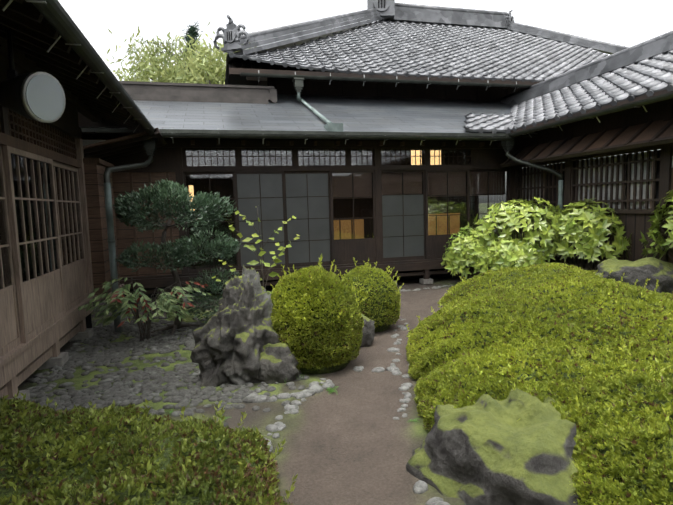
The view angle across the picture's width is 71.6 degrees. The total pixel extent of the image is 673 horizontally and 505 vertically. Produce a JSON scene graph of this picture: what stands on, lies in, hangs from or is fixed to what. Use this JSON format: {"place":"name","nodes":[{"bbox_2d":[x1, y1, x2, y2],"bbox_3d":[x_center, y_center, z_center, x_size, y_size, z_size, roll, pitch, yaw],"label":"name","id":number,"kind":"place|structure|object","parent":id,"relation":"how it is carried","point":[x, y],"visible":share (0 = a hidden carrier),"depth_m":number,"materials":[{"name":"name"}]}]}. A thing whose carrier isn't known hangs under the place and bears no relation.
{"place":"outdoors","nodes":[
{"label":"outdoors","id":0,"kind":"place"},
{"bbox_2d":[18,202,655,504],"bbox_3d":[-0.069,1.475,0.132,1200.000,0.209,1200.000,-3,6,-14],"label":"ground","id":1,"kind":"structure","parent":0,"point":[353,442],"depth_m":3.46,"materials":[{"name":"soil"}]},
{"bbox_2d":[0,0,166,407],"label":"building","id":2,"kind":"structure","parent":1,"relation":"on","point":[59,263],"depth_m":4.56,"materials":[{"name":"brown wood"}]},
{"bbox_2d":[0,30,65,122],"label":"flood lamp","id":3,"kind":"object","parent":2,"relation":"attached to","point":[38,96],"visible":1,"depth_m":3.06,"materials":[{"name":"grey"}]},
{"bbox_2d":[0,391,297,504],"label":"clipped hedge","id":4,"kind":"object","parent":1,"relation":"on","point":[35,419],"depth_m":2.46,"materials":[{"name":"green plant"}]},
{"bbox_2d":[25,311,314,427],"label":"pebble paving","id":5,"kind":"structure","parent":1,"relation":"on","point":[122,393],"depth_m":4.33,"materials":[{"name":"grey gravel"}]},
{"bbox_2d":[78,277,211,327],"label":"nandina leaves","id":6,"kind":"object","parent":5,"relation":"on","point":[114,299],"visible":0.96,"depth_m":5.38,"materials":[{"name":"green plant"}]},
{"bbox_2d":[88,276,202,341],"bbox_3d":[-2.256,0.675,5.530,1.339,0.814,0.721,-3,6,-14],"label":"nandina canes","id":7,"kind":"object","parent":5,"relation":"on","point":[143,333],"visible":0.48,"depth_m":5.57,"materials":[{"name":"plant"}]},
{"bbox_2d":[112,179,241,334],"bbox_3d":[-1.965,0.043,6.044,1.632,1.986,1.158,-3,6,-14],"label":"pruned tree","id":8,"kind":"object","parent":5,"relation":"on","point":[181,250],"depth_m":5.83,"materials":[{"name":"green plant"}]},
{"bbox_2d":[99,19,265,84],"bbox_3d":[-5.481,-6.093,20.046,12.231,11.578,10.584,1,6,26],"label":"tree","id":9,"kind":"object","parent":1,"relation":"on","point":[199,69],"depth_m":16.49,"materials":[{"name":"green plant"}]},
{"bbox_2d":[190,265,279,386],"bbox_3d":[-0.895,0.662,4.370,0.926,1.090,0.731,-3,6,-14],"label":"standing rock","id":10,"kind":"object","parent":1,"relation":"on","point":[234,334],"visible":0.73,"depth_m":4.18,"materials":[{"name":"grey stone"}]},
{"bbox_2d":[212,209,299,293],"bbox_3d":[-0.838,0.294,5.020,0.975,1.589,0.636,-3,6,-14],"label":"sapling","id":11,"kind":"object","parent":1,"relation":"on","point":[261,253],"depth_m":5.00,"materials":[{"name":"green plant"}]},
{"bbox_2d":[95,376,420,432],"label":"ground ferns","id":12,"kind":"object","parent":1,"relation":"on","point":[332,390],"visible":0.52,"depth_m":3.65,"materials":[{"name":"green plant"}]},
{"bbox_2d":[257,341,301,383],"bbox_3d":[-0.549,1.000,4.328,0.462,0.405,0.426,-3,6,-14],"label":"rock","id":13,"kind":"object","parent":1,"relation":"on","point":[278,362],"visible":0.73,"depth_m":4.17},
{"bbox_2d":[81,128,539,301],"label":"building","id":14,"kind":"structure","parent":1,"relation":"on","point":[405,205],"depth_m":8.66,"materials":[{"name":"brown wood"}]},
{"bbox_2d":[80,81,536,145],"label":"veranda roof","id":15,"kind":"structure","parent":14,"relation":"on","point":[167,105],"depth_m":9.28,"materials":[{"name":"grey metal"}]},
{"bbox_2d":[228,59,539,131],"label":"hall","id":16,"kind":"structure","parent":14,"relation":"on","point":[288,80],"depth_m":11.07,"materials":[{"name":"brown wood"}]},
{"bbox_2d":[213,0,672,133],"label":"roof tiles","id":17,"kind":"object","parent":16,"relation":"on","point":[572,74],"visible":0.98,"depth_m":11.57,"materials":[{"name":"black tile"}]},
{"bbox_2d":[270,254,367,373],"bbox_3d":[-0.227,0.585,4.654,1.065,1.109,1.057,-3,6,-14],"label":"round shrub","id":18,"kind":"object","parent":1,"relation":"on","point":[320,273],"depth_m":4.30,"materials":[{"name":"green plant"}]},
{"bbox_2d":[233,285,453,504],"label":"edging stones","id":19,"kind":"object","parent":1,"relation":"on","point":[420,487],"visible":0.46,"depth_m":3.82,"materials":[{"name":"grey stone"}]},
{"bbox_2d":[360,313,374,346],"bbox_3d":[0.254,0.883,5.290,0.399,0.402,0.313,-3,6,-14],"label":"rock","id":20,"kind":"object","parent":1,"relation":"on","point":[368,334],"visible":0.33,"depth_m":5.21,"materials":[{"name":"grey stone"}]},
{"bbox_2d":[337,257,403,332],"bbox_3d":[0.401,0.519,5.981,0.965,0.942,0.960,-3,6,-14],"label":"round shrub","id":21,"kind":"object","parent":1,"relation":"on","point":[350,274],"depth_m":5.72,"materials":[{"name":"green plant"}]},
{"bbox_2d":[406,388,591,504],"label":"mossy rock","id":22,"kind":"object","parent":1,"relation":"on","point":[485,449],"visible":0.71,"depth_m":2.45,"materials":[{"name":"green stone"}]},
{"bbox_2d":[406,260,672,504],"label":"azalea mound","id":23,"kind":"object","parent":1,"relation":"on","point":[604,490],"depth_m":3.29,"materials":[{"name":"green plant"}]},
{"bbox_2d":[441,190,672,279],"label":"aucuba shrub","id":24,"kind":"object","parent":1,"relation":"on","point":[523,252],"depth_m":7.32,"materials":[{"name":"green plant"}]},
{"bbox_2d":[500,89,672,267],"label":"wing","id":25,"kind":"structure","parent":1,"relation":"on","point":[628,177],"depth_m":7.15,"materials":[{"name":"brown wood"}]},
{"bbox_2d":[592,257,672,292],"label":"rock","id":26,"kind":"object","parent":1,"relation":"on","point":[653,269],"visible":0.42,"depth_m":5.91,"materials":[{"name":"grey stone"}]},
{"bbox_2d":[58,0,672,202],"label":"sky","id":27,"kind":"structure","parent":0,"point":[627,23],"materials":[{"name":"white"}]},
{"bbox_2d":[443,227,481,280],"bbox_3d":[3.686,0.245,6.569,1.072,1.144,5.467,-5,7,-32],"label":"privet shrub","id":28,"kind":"object","parent":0,"point":[465,232],"depth_m":8.44,"materials":[{"name":"green plant"}]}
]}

